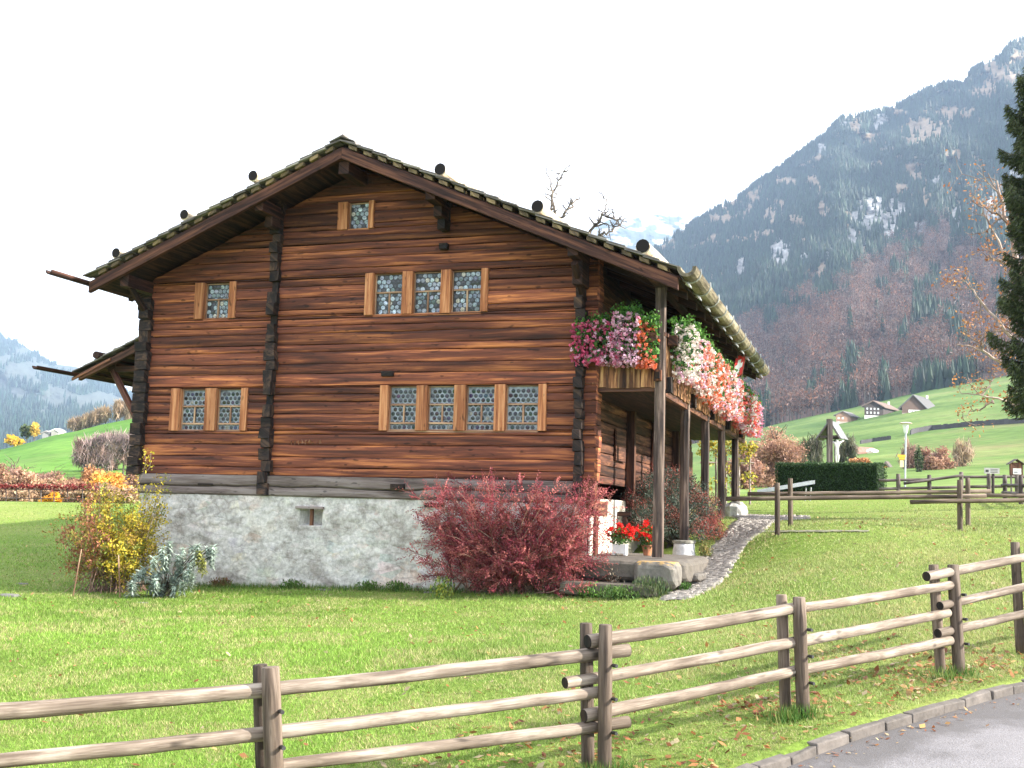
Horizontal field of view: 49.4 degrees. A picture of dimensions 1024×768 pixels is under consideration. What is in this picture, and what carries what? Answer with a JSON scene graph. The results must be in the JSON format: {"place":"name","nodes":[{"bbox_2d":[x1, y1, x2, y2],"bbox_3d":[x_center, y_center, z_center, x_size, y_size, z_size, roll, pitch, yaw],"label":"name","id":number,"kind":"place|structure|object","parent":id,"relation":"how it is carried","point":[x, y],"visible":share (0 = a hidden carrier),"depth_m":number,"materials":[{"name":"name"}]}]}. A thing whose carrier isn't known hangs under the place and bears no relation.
{"place":"outdoors","nodes":[
{"label":"outdoors","id":0,"kind":"place"},
{"bbox_2d":[0,339,123,432],"bbox_3d":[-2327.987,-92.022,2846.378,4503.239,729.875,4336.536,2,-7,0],"label":"mountain","id":1,"kind":"structure","parent":0,"point":[54,394],"depth_m":3195.45,"materials":[{"name":"stone"}]},
{"bbox_2d":[0,331,132,449],"bbox_3d":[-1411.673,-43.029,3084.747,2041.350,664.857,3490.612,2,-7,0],"label":"mountain forest","id":2,"kind":"object","parent":1,"relation":"on","point":[14,408],"visible":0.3,"depth_m":2576.67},
{"bbox_2d":[0,419,138,502],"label":"hill","id":3,"kind":"structure","parent":0,"point":[48,454],"depth_m":207.78,"materials":[{"name":"plant"}]},
{"bbox_2d":[0,461,17,489],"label":"orange bush","id":4,"kind":"object","parent":3,"relation":"on","point":[6,476],"visible":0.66,"depth_m":64.11,"materials":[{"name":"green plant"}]},
{"bbox_2d":[3,434,24,446],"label":"birch tree","id":5,"kind":"object","parent":3,"relation":"on","point":[10,439],"visible":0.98,"depth_m":278.80,"materials":[{"name":"yellow plant"}]},
{"bbox_2d":[0,485,33,501],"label":"tan bush","id":6,"kind":"object","parent":3,"relation":"on","point":[11,494],"visible":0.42,"depth_m":53.19,"materials":[{"name":"beige plant"}]},
{"bbox_2d":[2,455,39,490],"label":"orange bush","id":7,"kind":"object","parent":3,"relation":"on","point":[27,477],"visible":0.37,"depth_m":66.42,"materials":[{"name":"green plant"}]},
{"bbox_2d":[11,480,53,501],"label":"tan bush","id":8,"kind":"object","parent":3,"relation":"on","point":[33,494],"visible":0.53,"depth_m":53.14,"materials":[{"name":"beige plant"}]},
{"bbox_2d":[33,463,66,486],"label":"orange bush","id":9,"kind":"object","parent":3,"relation":"on","point":[52,477],"visible":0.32,"depth_m":69.63,"materials":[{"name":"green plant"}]},
{"bbox_2d":[64,416,82,431],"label":"bare tree","id":10,"kind":"object","parent":3,"relation":"on","point":[73,423],"visible":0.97,"depth_m":284.24,"materials":[{"name":"brown plant"}]},
{"bbox_2d":[62,482,94,502],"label":"tan bush","id":11,"kind":"object","parent":3,"relation":"on","point":[73,495],"visible":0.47,"depth_m":53.29,"materials":[{"name":"beige plant"}]},
{"bbox_2d":[70,434,92,470],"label":"bare tree","id":12,"kind":"object","parent":3,"relation":"on","point":[78,456],"visible":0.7,"depth_m":148.82,"materials":[{"name":"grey plant"}]},
{"bbox_2d":[77,411,93,428],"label":"bare tree","id":13,"kind":"object","parent":3,"relation":"on","point":[84,421],"visible":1,"depth_m":284.47,"materials":[{"name":"brown plant"}]},
{"bbox_2d":[80,464,107,486],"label":"orange bush","id":14,"kind":"object","parent":3,"relation":"on","point":[86,475],"visible":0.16,"depth_m":75.48,"materials":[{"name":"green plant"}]},
{"bbox_2d":[89,407,101,426],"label":"bare tree","id":15,"kind":"object","parent":3,"relation":"on","point":[94,416],"visible":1,"depth_m":284.44,"materials":[{"name":"brown plant"}]},
{"bbox_2d":[80,422,116,471],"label":"bare tree","id":16,"kind":"object","parent":3,"relation":"on","point":[99,456],"visible":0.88,"depth_m":144.29,"materials":[{"name":"grey plant"}]},
{"bbox_2d":[83,477,114,502],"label":"tan bush","id":17,"kind":"object","parent":3,"relation":"on","point":[109,486],"visible":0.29,"depth_m":53.34,"materials":[{"name":"brown plant"}]},
{"bbox_2d":[97,405,111,424],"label":"bare tree","id":18,"kind":"object","parent":3,"relation":"on","point":[105,412],"visible":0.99,"depth_m":284.55,"materials":[{"name":"brown plant"}]},
{"bbox_2d":[88,469,134,493],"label":"golden bush","id":19,"kind":"object","parent":3,"relation":"on","point":[114,479],"visible":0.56,"depth_m":55.52,"materials":[{"name":"yellow plant"}]},
{"bbox_2d":[110,398,125,421],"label":"bare tree","id":20,"kind":"object","parent":3,"relation":"on","point":[119,409],"visible":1,"depth_m":284.97,"materials":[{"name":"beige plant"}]},
{"bbox_2d":[104,428,134,474],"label":"bare tree","id":21,"kind":"object","parent":3,"relation":"on","point":[121,445],"visible":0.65,"depth_m":139.26,"materials":[{"name":"grey plant"}]},
{"bbox_2d":[108,486,139,503],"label":"tan bush","id":22,"kind":"object","parent":3,"relation":"on","point":[127,490],"visible":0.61,"depth_m":53.39,"materials":[{"name":"beige plant"}]},
{"bbox_2d":[0,489,1023,767],"bbox_3d":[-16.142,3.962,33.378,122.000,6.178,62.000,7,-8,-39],"label":"ground","id":23,"kind":"structure","parent":0,"point":[50,513],"depth_m":14.02,"materials":[{"name":"plant"}]},
{"bbox_2d":[0,482,99,501],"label":"hedge","id":24,"kind":"object","parent":23,"relation":"on","point":[39,486],"visible":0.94,"depth_m":45.73,"materials":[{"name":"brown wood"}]},
{"bbox_2d":[42,448,171,593],"bbox_3d":[-7.592,2.628,21.245,2.440,2.830,3.231,5,-7,-25],"label":"berry shrub","id":25,"kind":"object","parent":23,"relation":"on","point":[105,547],"visible":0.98,"depth_m":20.79,"materials":[{"name":"yellow plant"}]},
{"bbox_2d":[122,541,218,597],"bbox_3d":[-6.085,3.376,20.035,1.604,1.119,1.270,2,-7,0],"label":"spurge plant","id":26,"kind":"object","parent":23,"relation":"on","point":[155,586],"visible":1,"depth_m":19.90,"materials":[{"name":"green plant"}]},
{"bbox_2d":[354,579,381,590],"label":"weed plant","id":27,"kind":"object","parent":23,"relation":"on","point":[368,584],"visible":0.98,"depth_m":20.89,"materials":[{"name":"green plant"}]},
{"bbox_2d":[384,579,411,591],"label":"weed plant","id":28,"kind":"object","parent":23,"relation":"on","point":[398,585],"visible":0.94,"depth_m":20.71,"materials":[{"name":"green plant"}]},
{"bbox_2d":[32,134,769,590],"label":"log house","id":29,"kind":"structure","parent":23,"relation":"on","point":[326,350],"depth_m":21.81,"materials":[{"name":"brown wood"}]},
{"bbox_2d":[181,389,204,429],"bbox_3d":[-6.520,0.533,22.903,0.608,0.850,0.055,-1,-7,18],"label":"window","id":30,"kind":"structure","parent":29,"relation":"in","point":[193,403],"depth_m":22.92,"materials":[{"name":"grey glass"}]},
{"bbox_2d":[205,283,228,318],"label":"window","id":31,"kind":"structure","parent":29,"relation":"in","point":[217,298],"depth_m":23.05,"materials":[{"name":"clear glass"}]},
{"bbox_2d":[217,389,240,429],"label":"window","id":32,"kind":"structure","parent":29,"relation":"in","point":[229,399],"depth_m":22.66,"materials":[{"name":"grey glass"}]},
{"bbox_2d":[349,202,368,228],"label":"window","id":33,"kind":"structure","parent":29,"relation":"in","point":[358,211],"depth_m":22.26,"materials":[{"name":"grey glass"}]},
{"bbox_2d":[375,273,401,314],"bbox_3d":[-2.393,-1.756,21.833,0.614,0.820,0.055,-1,-7,18],"label":"window","id":34,"kind":"structure","parent":29,"relation":"in","point":[388,293],"depth_m":21.84,"materials":[{"name":"grey glass"}]},
{"bbox_2d":[389,386,416,429],"bbox_3d":[-2.080,0.470,21.453,0.599,0.850,0.055,-1,-7,18],"label":"window","id":35,"kind":"structure","parent":29,"relation":"in","point":[402,412],"depth_m":21.46,"materials":[{"name":"grey glass"}]},
{"bbox_2d":[413,272,440,312],"bbox_3d":[-1.619,-1.764,21.579,0.592,0.820,0.055,-1,-7,18],"label":"window","id":36,"kind":"structure","parent":29,"relation":"in","point":[427,285],"depth_m":21.60,"materials":[{"name":"grey glass"}]},
{"bbox_2d":[428,386,453,429],"bbox_3d":[-1.327,0.462,21.207,0.558,0.850,0.055,-1,-7,18],"label":"window","id":37,"kind":"structure","parent":29,"relation":"in","point":[441,398],"depth_m":21.22,"materials":[{"name":"grey glass"}]},
{"bbox_2d":[451,270,480,311],"bbox_3d":[-0.850,-1.771,21.328,0.624,0.820,0.055,-1,-7,18],"label":"window","id":38,"kind":"structure","parent":29,"relation":"in","point":[466,285],"depth_m":21.34,"materials":[{"name":"grey glass"}]},
{"bbox_2d":[466,386,494,429],"bbox_3d":[-0.575,0.455,20.961,0.579,0.850,0.055,-1,-7,18],"label":"window","id":39,"kind":"structure","parent":29,"relation":"in","point":[480,399],"depth_m":20.97,"materials":[{"name":"grey glass"}]},
{"bbox_2d":[506,385,537,430],"bbox_3d":[0.207,0.447,20.706,0.639,0.850,0.055,-1,-7,18],"label":"window","id":40,"kind":"structure","parent":29,"relation":"in","point":[522,400],"depth_m":20.72,"materials":[{"name":"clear glass"}]},
{"bbox_2d":[586,501,607,580],"bbox_3d":[1.548,3.025,20.676,0.241,1.698,1.054,-1,-7,18],"label":"cellar door","id":41,"kind":"structure","parent":29,"relation":"in","point":[606,506],"depth_m":20.29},
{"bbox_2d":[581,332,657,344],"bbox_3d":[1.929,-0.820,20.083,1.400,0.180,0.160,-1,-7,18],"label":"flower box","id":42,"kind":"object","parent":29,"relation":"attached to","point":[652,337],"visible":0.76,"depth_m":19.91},
{"bbox_2d":[568,309,622,367],"bbox_3d":[1.519,-0.823,20.129,0.993,1.053,0.492,0,-7,17],"label":"geranium","id":43,"kind":"object","parent":42,"relation":"in","point":[604,328],"visible":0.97,"depth_m":20.06,"materials":[{"name":"pink plant"}]},
{"bbox_2d":[609,299,644,367],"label":"geranium","id":44,"kind":"object","parent":42,"relation":"in","point":[626,315],"visible":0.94,"depth_m":19.85,"materials":[{"name":"pink plant"}]},
{"bbox_2d":[635,309,661,369],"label":"geranium","id":45,"kind":"object","parent":42,"relation":"in","point":[645,323],"visible":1,"depth_m":19.76,"materials":[{"name":"red plant"}]},
{"bbox_2d":[668,335,691,358],"bbox_3d":[4.864,-0.048,26.092,0.170,0.180,12.700,-1,-7,18],"label":"flower box","id":46,"kind":"object","parent":29,"relation":"attached to","point":[673,340],"visible":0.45,"depth_m":20.11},
{"bbox_2d":[667,313,713,390],"bbox_3d":[3.417,-0.589,21.096,0.595,1.289,2.237,-1,-7,18],"label":"geranium","id":47,"kind":"object","parent":46,"relation":"in","point":[693,342],"visible":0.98,"depth_m":20.40,"materials":[{"name":"white plant"}]},
{"bbox_2d":[691,334,725,404],"bbox_3d":[4.074,-0.263,23.109,0.608,1.312,2.265,-1,-7,19],"label":"geranium","id":48,"kind":"object","parent":46,"relation":"in","point":[712,393],"visible":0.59,"depth_m":23.03,"materials":[{"name":"pink plant"}]},
{"bbox_2d":[707,354,739,415],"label":"geranium","id":49,"kind":"object","parent":46,"relation":"in","point":[729,395],"visible":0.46,"depth_m":24.97,"materials":[{"name":"pink plant"}]},
{"bbox_2d":[718,369,749,424],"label":"geranium","id":50,"kind":"object","parent":46,"relation":"in","point":[741,398],"visible":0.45,"depth_m":26.80,"materials":[{"name":"pink plant"}]},
{"bbox_2d":[731,384,757,432],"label":"geranium","id":51,"kind":"object","parent":46,"relation":"in","point":[750,396],"visible":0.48,"depth_m":29.15,"materials":[{"name":"pink plant"}]},
{"bbox_2d":[739,394,764,437],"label":"geranium","id":52,"kind":"object","parent":46,"relation":"in","point":[758,423],"visible":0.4,"depth_m":30.85,"materials":[{"name":"pink plant"}]},
{"bbox_2d":[734,355,745,377],"bbox_3d":[5.687,-0.301,27.977,0.087,1.208,0.794,-4,-8,39],"label":"flag","id":53,"kind":"object","parent":29,"relation":"attached to","point":[739,363],"visible":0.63,"depth_m":28.04,"materials":[{"name":"red fabric"}]},
{"bbox_2d":[429,576,454,598],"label":"daisy plant","id":54,"kind":"object","parent":23,"relation":"on","point":[441,588],"visible":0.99,"depth_m":19.45,"materials":[{"name":"green plant"}]},
{"bbox_2d":[395,467,626,596],"bbox_3d":[-0.052,2.666,19.740,4.210,2.410,1.590,-1,-7,20],"label":"cotoneaster shrub","id":55,"kind":"object","parent":23,"relation":"on","point":[521,560],"visible":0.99,"depth_m":19.67,"materials":[{"name":"red plant"}]},
{"bbox_2d":[0,542,1023,767],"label":"roadside fence","id":56,"kind":"object","parent":23,"relation":"on","point":[269,731],"visible":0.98,"depth_m":8.09,"materials":[{"name":"brown wood"}]},
{"bbox_2d":[9,511,1023,767],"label":"fallen leaves","id":57,"kind":"object","parent":23,"relation":"on","point":[739,733],"visible":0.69,"depth_m":10.09,"materials":[{"name":"brown plant"}]},
{"bbox_2d":[125,579,981,767],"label":"tall grass","id":58,"kind":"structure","parent":23,"relation":"on","point":[794,715],"depth_m":10.49,"materials":[{"name":"green plant"}]},
{"bbox_2d":[498,157,626,239],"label":"pear tree","id":59,"kind":"object","parent":23,"relation":"on","point":[599,221],"visible":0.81,"depth_m":41.01,"materials":[{"name":"brown plant"}]},
{"bbox_2d":[596,584,639,600],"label":"weed plant","id":60,"kind":"object","parent":23,"relation":"on","point":[614,593],"visible":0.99,"depth_m":18.67,"materials":[{"name":"green plant"}]},
{"bbox_2d":[559,552,708,597],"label":"stone platform","id":61,"kind":"structure","parent":23,"relation":"on","point":[693,567],"depth_m":19.38,"materials":[{"name":"stone"}]},
{"bbox_2d":[604,522,635,555],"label":"potted geranium","id":62,"kind":"object","parent":61,"relation":"on","point":[622,535],"visible":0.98,"depth_m":20.32,"materials":[{"name":"plant"}]},
{"bbox_2d":[633,519,652,555],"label":"potted geranium","id":63,"kind":"object","parent":61,"relation":"on","point":[646,547],"visible":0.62,"depth_m":20.54,"materials":[{"name":"plant"}]},
{"bbox_2d":[634,561,681,589],"bbox_3d":[2.521,3.290,19.205,0.797,0.463,0.657,-1,-7,19],"label":"boulder","id":64,"kind":"object","parent":61,"relation":"on","point":[671,572],"visible":0.69,"depth_m":18.91,"materials":[{"name":"stone"}]},
{"bbox_2d":[672,540,695,555],"bbox_3d":[3.428,3.363,22.228,0.485,0.485,0.485,2,-7,0],"label":"flower pot","id":65,"kind":"object","parent":61,"relation":"on","point":[683,547],"visible":0.66,"depth_m":22.06,"materials":[{"name":"ceramic"}]},
{"bbox_2d":[631,575,671,598],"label":"juniper tuft","id":66,"kind":"object","parent":23,"relation":"on","point":[657,587],"visible":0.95,"depth_m":18.74,"materials":[{"name":"green plant"}]},
{"bbox_2d":[615,464,733,547],"bbox_3d":[3.602,2.717,24.638,2.709,2.045,4.967,-1,-7,20],"label":"cotoneaster bush","id":67,"kind":"object","parent":23,"relation":"on","point":[643,501],"visible":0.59,"depth_m":23.80,"materials":[{"name":"red plant"}]},
{"bbox_2d":[698,540,713,556],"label":"weed plant","id":68,"kind":"object","parent":23,"relation":"on","point":[704,549],"visible":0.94,"depth_m":22.09,"materials":[{"name":"green plant"}]},
{"bbox_2d":[696,440,757,504],"bbox_3d":[6.944,2.820,35.938,2.053,2.195,0.382,2,-7,0],"label":"vine arbour","id":69,"kind":"object","parent":23,"relation":"on","point":[744,447],"visible":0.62,"depth_m":35.93,"materials":[{"name":"yellow plant"}]},
{"bbox_2d":[725,501,747,516],"bbox_3d":[6.048,3.475,30.217,0.616,0.565,0.656,-3,-8,33],"label":"stone pedestal","id":70,"kind":"object","parent":23,"relation":"on","point":[734,508],"visible":0.77,"depth_m":29.99,"materials":[{"name":"stone"}]},
{"bbox_2d":[757,480,814,500],"bbox_3d":[8.134,3.160,33.066,1.625,0.647,0.370,2,-7,0],"label":"metal trough","id":71,"kind":"object","parent":23,"relation":"on","point":[795,485],"visible":0.66,"depth_m":32.90,"materials":[{"name":"metal"}]},
{"bbox_2d":[775,461,887,495],"bbox_3d":[11.228,3.470,39.330,3.740,1.502,1.232,-3,-8,33],"label":"clipped hedge","id":72,"kind":"object","parent":23,"relation":"on","point":[847,476],"visible":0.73,"depth_m":38.81,"materials":[{"name":"green plant"}]},
{"bbox_2d":[815,419,847,462],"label":"wayside cross","id":73,"kind":"object","parent":23,"relation":"on","point":[826,431],"visible":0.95,"depth_m":44.06,"materials":[{"name":"grey wood"}]},
{"bbox_2d":[726,480,1023,535],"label":"path fence","id":74,"kind":"object","parent":23,"relation":"on","point":[957,498],"visible":0.93,"depth_m":21.99,"materials":[{"name":"brown wood"}]},
{"bbox_2d":[747,478,1023,525],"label":"path fence","id":75,"kind":"object","parent":23,"relation":"on","point":[967,490],"visible":0.88,"depth_m":24.02,"materials":[{"name":"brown wood"}]},
{"bbox_2d":[899,422,911,486],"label":"street lamp","id":76,"kind":"object","parent":23,"relation":"on","point":[905,426],"visible":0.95,"depth_m":60.05,"materials":[{"name":"metal"}]},
{"bbox_2d":[879,472,1023,494],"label":"paddock fence","id":77,"kind":"object","parent":23,"relation":"on","point":[928,480],"visible":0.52,"depth_m":37.86,"materials":[{"name":"brown wood"}]},
{"bbox_2d":[931,149,1023,436],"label":"maple tree","id":78,"kind":"object","parent":23,"relation":"on","point":[1003,217],"visible":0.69,"depth_m":31.59,"materials":[{"name":"brown plant"}]},
{"bbox_2d":[984,468,999,492],"bbox_3d":[15.884,3.312,36.897,0.500,1.055,0.134,2,-7,0],"label":"notice board","id":79,"kind":"object","parent":23,"relation":"on","point":[992,471],"visible":0.91,"depth_m":36.88,"materials":[{"name":"white wood"}]},
{"bbox_2d":[985,67,1023,420],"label":"spruce tree","id":80,"kind":"object","parent":23,"relation":"on","point":[1012,306],"visible":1,"depth_m":27.71,"materials":[{"name":"green plant"}]},
{"bbox_2d":[1001,475,1023,503],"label":"paddock fence","id":81,"kind":"object","parent":23,"relation":"on","point":[1019,485],"visible":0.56,"depth_m":33.97,"materials":[{"name":"grey wood"}]},
{"bbox_2d":[1006,459,1023,490],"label":"notice kiosk","id":82,"kind":"object","parent":23,"relation":"on","point":[1015,468],"visible":0.79,"depth_m":36.98,"materials":[{"name":"brown wood"}]},
{"bbox_2d":[0,0,1023,391],"label":"sky","id":83,"kind":"structure","parent":0,"point":[119,118],"materials":[{"name":"white"}]},
{"bbox_2d":[591,214,699,249],"bbox_3d":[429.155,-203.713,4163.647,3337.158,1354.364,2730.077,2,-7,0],"label":"distant ridge","id":84,"kind":"structure","parent":0,"point":[653,229],"depth_m":4530.60,"materials":[{"name":"snow"}]},
{"bbox_2d":[659,514,810,600],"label":"cobbled path","id":85,"kind":"structure","parent":0,"point":[745,530],"depth_m":22.03,"materials":[{"name":"stone"}]},
{"bbox_2d":[765,529,868,531],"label":"gravel path","id":86,"kind":"structure","parent":0,"point":[817,530],"depth_m":21.39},
{"bbox_2d":[662,40,1023,443],"bbox_3d":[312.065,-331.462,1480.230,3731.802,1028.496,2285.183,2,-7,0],"label":"mountain","id":87,"kind":"structure","parent":0,"point":[923,121],"depth_m":1481.64,"materials":[{"name":"stone"}]},
{"bbox_2d":[652,34,1023,427],"bbox_3d":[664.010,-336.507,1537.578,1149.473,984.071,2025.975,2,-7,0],"label":"conifer forest","id":88,"kind":"object","parent":87,"relation":"on","point":[738,293],"visible":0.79,"depth_m":1460.60,"materials":[{"name":"plant"}]},
{"bbox_2d":[657,35,1022,276],"bbox_3d":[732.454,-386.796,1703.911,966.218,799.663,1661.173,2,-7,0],"label":"scattered mountain conifers","id":89,"kind":"object","parent":87,"relation":"on","point":[888,209],"visible":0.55,"depth_m":1573.08,"materials":[{"name":"plant"}]},
{"bbox_2d":[693,207,1023,443],"bbox_3d":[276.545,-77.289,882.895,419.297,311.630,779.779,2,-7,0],"label":"beech forest","id":90,"kind":"object","parent":87,"relation":"on","point":[794,381],"visible":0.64,"depth_m":757.45,"materials":[{"name":"brown plant"}]},
{"bbox_2d":[839,442,848,462],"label":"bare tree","id":91,"kind":"object","parent":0,"point":[843,453],"visible":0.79,"depth_m":94.81,"materials":[{"name":"green plant"}]},
{"bbox_2d":[692,376,1023,495],"bbox_3d":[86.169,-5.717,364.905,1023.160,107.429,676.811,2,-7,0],"label":"meadow slope","id":92,"kind":"structure","parent":0,"point":[1000,446],"depth_m":256.09,"materials":[{"name":"plant"}]},
{"bbox_2d":[727,441,768,488],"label":"beech tree","id":93,"kind":"object","parent":92,"relation":"on","point":[757,468],"visible":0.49,"depth_m":69.56,"materials":[{"name":"brown plant"}]},
{"bbox_2d":[747,425,809,487],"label":"beech tree","id":94,"kind":"object","parent":92,"relation":"on","point":[772,452],"visible":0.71,"depth_m":73.71,"materials":[{"name":"brown plant"}]},
{"bbox_2d":[805,431,817,461],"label":"bare tree","id":95,"kind":"object","parent":92,"relation":"on","point":[811,447],"visible":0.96,"depth_m":94.88,"materials":[{"name":"green plant"}]},
{"bbox_2d":[814,435,826,462],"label":"bare tree","id":96,"kind":"object","parent":92,"relation":"on","point":[819,455],"visible":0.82,"depth_m":94.87,"materials":[{"name":"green plant"}]},
{"bbox_2d":[833,411,859,423],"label":"farmhouse","id":97,"kind":"object","parent":92,"relation":"on","point":[843,416],"visible":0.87,"depth_m":403.05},
{"bbox_2d":[841,432,862,461],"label":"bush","id":98,"kind":"object","parent":92,"relation":"on","point":[852,447],"visible":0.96,"depth_m":94.83,"materials":[{"name":"green plant"}]},
{"bbox_2d":[861,400,898,418],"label":"farmhouse","id":99,"kind":"object","parent":92,"relation":"on","point":[872,408],"visible":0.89,"depth_m":402.77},
{"bbox_2d":[896,437,916,468],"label":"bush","id":100,"kind":"object","parent":92,"relation":"on","point":[910,451],"visible":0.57,"depth_m":119.73,"materials":[{"name":"brown plant"}]},
{"bbox_2d":[898,394,934,413],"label":"farmhouse","id":101,"kind":"object","parent":92,"relation":"on","point":[913,403],"visible":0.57,"depth_m":382.66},
{"bbox_2d":[913,445,924,471],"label":"conifer tree","id":102,"kind":"object","parent":92,"relation":"on","point":[918,458],"visible":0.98,"depth_m":104.88,"materials":[{"name":"green plant"}]},
{"bbox_2d":[913,445,958,469],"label":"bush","id":103,"kind":"object","parent":92,"relation":"on","point":[939,459],"visible":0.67,"depth_m":109.39,"materials":[{"name":"brown plant"}]},
{"bbox_2d":[951,437,976,466],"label":"bare tree","id":104,"kind":"object","parent":92,"relation":"on","point":[962,455],"visible":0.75,"depth_m":114.84,"materials":[{"name":"brown plant"}]},
{"bbox_2d":[910,418,1023,434],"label":"field wall","id":105,"kind":"structure","parent":92,"relation":"on","point":[958,425],"depth_m":253.40,"materials":[{"name":"stone"}]},
{"bbox_2d":[787,692,1023,767],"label":"road","id":106,"kind":"structure","parent":0,"point":[970,740],"depth_m":8.51,"materials":[{"name":"asphalt"}]},
{"bbox_2d":[735,679,1023,767],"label":"kerb","id":107,"kind":"structure","parent":106,"relation":"on","point":[825,743],"depth_m":8.93,"materials":[{"name":"stone"}]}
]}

